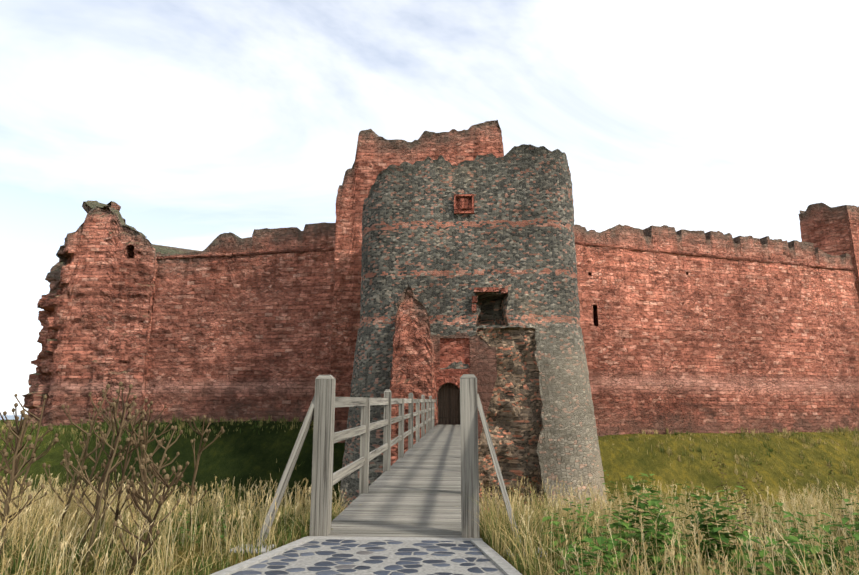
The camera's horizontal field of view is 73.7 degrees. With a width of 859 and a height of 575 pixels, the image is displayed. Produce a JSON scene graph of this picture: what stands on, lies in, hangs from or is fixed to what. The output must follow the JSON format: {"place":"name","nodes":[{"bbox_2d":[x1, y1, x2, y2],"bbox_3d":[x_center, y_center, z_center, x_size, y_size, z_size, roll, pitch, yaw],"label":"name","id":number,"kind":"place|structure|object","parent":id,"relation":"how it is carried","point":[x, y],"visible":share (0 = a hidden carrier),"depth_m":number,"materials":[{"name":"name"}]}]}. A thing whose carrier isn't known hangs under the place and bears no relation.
{"place":"outdoors","nodes":[
{"label":"outdoors","id":0,"kind":"place"},
{"bbox_2d":[0,415,20,419],"bbox_3d":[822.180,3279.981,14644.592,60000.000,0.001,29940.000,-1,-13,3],"label":"sea water","id":1,"kind":"structure","parent":0,"point":[10,417],"depth_m":6277.57,"materials":[{"name":"liquid"}]},
{"bbox_2d":[0,420,858,574],"bbox_3d":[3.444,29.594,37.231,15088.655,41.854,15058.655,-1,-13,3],"label":"ground sheet","id":2,"kind":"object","parent":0,"point":[245,454],"visible":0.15,"depth_m":49.52,"materials":[{"name":"green plant"}]},
{"bbox_2d":[19,200,199,425],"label":"ruined tower","id":3,"kind":"structure","parent":2,"relation":"on","point":[95,303],"depth_m":59.12,"materials":[{"name":"brick"}]},
{"bbox_2d":[0,381,224,574],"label":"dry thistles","id":4,"kind":"object","parent":2,"relation":"on","point":[135,494],"visible":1,"depth_m":6.56,"materials":[{"name":"brown plant"}]},
{"bbox_2d":[0,413,313,451],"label":"grass tufts","id":5,"kind":"object","parent":2,"relation":"on","point":[182,425],"visible":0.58,"depth_m":54.16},
{"bbox_2d":[3,491,350,512],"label":"tall bank grass","id":6,"kind":"structure","parent":2,"relation":"on","point":[284,505],"depth_m":10.87,"materials":[{"name":"plant"}]},
{"bbox_2d":[0,473,365,574],"bbox_3d":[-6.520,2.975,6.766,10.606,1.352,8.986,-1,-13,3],"label":"tall grass","id":7,"kind":"structure","parent":2,"relation":"on","point":[18,529],"depth_m":6.84,"materials":[{"name":"beige plant"}]},
{"bbox_2d":[172,503,229,543],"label":"stalks","id":8,"kind":"object","parent":2,"relation":"on","point":[221,536],"visible":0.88,"depth_m":7.20,"materials":[{"name":"green plant"}]},
{"bbox_2d":[143,222,335,421],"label":"curtain wall","id":9,"kind":"structure","parent":2,"relation":"on","point":[246,337],"depth_m":57.65,"materials":[{"name":"brick"}]},
{"bbox_2d":[157,248,333,259],"bbox_3d":[-18.784,-3.464,59.411,20.532,0.386,0.599,-2,-13,9],"label":"string course","id":10,"kind":"object","parent":9,"relation":"on","point":[245,253],"visible":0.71,"depth_m":59.22,"materials":[{"name":"stone"}]},
{"bbox_2d":[231,539,505,574],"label":"cobble path","id":11,"kind":"structure","parent":2,"relation":"on","point":[362,557],"depth_m":6.29,"materials":[{"name":"grey stone"}]},
{"bbox_2d":[210,537,521,574],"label":"path curbs","id":12,"kind":"structure","parent":11,"relation":"on","point":[503,565],"depth_m":6.27,"materials":[{"name":"stone"}]},
{"bbox_2d":[255,374,520,548],"bbox_3d":[0.472,8.650,23.779,3.385,8.500,35.699,-1,-11,3],"label":"timber footbridge","id":13,"kind":"object","parent":2,"relation":"on","point":[420,485],"visible":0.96,"depth_m":8.77,"materials":[{"name":"grey wood"}]},
{"bbox_2d":[230,536,546,556],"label":"shore pads","id":14,"kind":"object","parent":2,"relation":"on","point":[263,550],"visible":0.15,"depth_m":7.32,"materials":[{"name":"stone"}]},
{"bbox_2d":[389,285,438,464],"bbox_3d":[-1.165,8.576,41.266,3.755,17.390,4.560,-1,-13,3],"label":"ruined wall fragment","id":15,"kind":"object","parent":2,"relation":"on","point":[413,363],"depth_m":40.25,"materials":[{"name":"brick"}]},
{"bbox_2d":[0,455,832,517],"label":"ditch tufts","id":16,"kind":"object","parent":2,"relation":"on","point":[219,485],"depth_m":45.29,"materials":[{"name":"green plant"}]},
{"bbox_2d":[330,120,503,442],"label":"tower","id":17,"kind":"structure","parent":2,"relation":"on","point":[376,155],"depth_m":54.45,"materials":[{"name":"brick"}]},
{"bbox_2d":[339,144,605,517],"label":"tower","id":18,"kind":"structure","parent":2,"relation":"on","point":[514,234],"depth_m":44.46,"materials":[{"name":"grey stone"}]},
{"bbox_2d":[431,333,496,438],"bbox_3d":[2.564,9.007,42.432,4.952,11.214,1.318,-1,-13,3],"label":"door surround","id":19,"kind":"object","parent":18,"relation":"attached to","point":[476,354],"visible":0.54,"depth_m":42.61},
{"bbox_2d":[436,378,459,423],"bbox_3d":[1.442,8.303,41.961,2.454,3.350,0.200,-1,-13,3],"label":"door arch","id":20,"kind":"structure","parent":19,"relation":"attached to","point":[447,380],"depth_m":42.15,"materials":[{"name":"red stone"}]},
{"bbox_2d":[438,383,459,423],"bbox_3d":[1.485,8.664,42.687,1.688,3.000,0.105,-1,-13,3],"label":"plank door","id":21,"kind":"structure","parent":19,"relation":"attached to","point":[448,412],"depth_m":42.63,"materials":[{"name":"brown wood"}]},
{"bbox_2d":[454,194,507,310],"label":"window frames","id":22,"kind":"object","parent":18,"relation":"attached to","point":[463,203],"visible":0.94,"depth_m":45.70,"materials":[{"name":"stone"}]},
{"bbox_2d":[444,476,858,574],"bbox_3d":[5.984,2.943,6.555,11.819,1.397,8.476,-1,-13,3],"label":"tall grass","id":23,"kind":"structure","parent":2,"relation":"on","point":[492,527],"depth_m":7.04,"materials":[{"name":"beige plant"}]},
{"bbox_2d":[541,470,858,574],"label":"nettle clumps","id":24,"kind":"object","parent":2,"relation":"on","point":[715,533],"visible":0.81,"depth_m":5.57,"materials":[{"name":"green plant"}]},
{"bbox_2d":[574,224,858,435],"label":"curtain wall","id":25,"kind":"structure","parent":2,"relation":"on","point":[682,343],"depth_m":60.28,"materials":[{"name":"brick"}]},
{"bbox_2d":[575,241,854,270],"bbox_3d":[32.297,-3.264,62.837,38.379,0.403,0.599,4,-13,-16],"label":"string course","id":26,"kind":"object","parent":25,"relation":"on","point":[706,255],"visible":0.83,"depth_m":62.03,"materials":[{"name":"stone"}]},
{"bbox_2d":[598,425,858,495],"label":"grass tufts","id":27,"kind":"object","parent":2,"relation":"on","point":[844,430],"visible":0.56,"depth_m":53.02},
{"bbox_2d":[700,447,848,560],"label":"dock stalks","id":28,"kind":"object","parent":2,"relation":"on","point":[746,517],"visible":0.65,"depth_m":6.64,"materials":[{"name":"brown plant"}]},
{"bbox_2d":[799,203,858,301],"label":"tower","id":29,"kind":"structure","parent":2,"relation":"on","point":[832,231],"depth_m":69.96,"materials":[{"name":"brick"}]},
{"bbox_2d":[0,0,858,414],"label":"sky","id":30,"kind":"structure","parent":0,"point":[202,120],"materials":[{"name":"white"}]}
]}

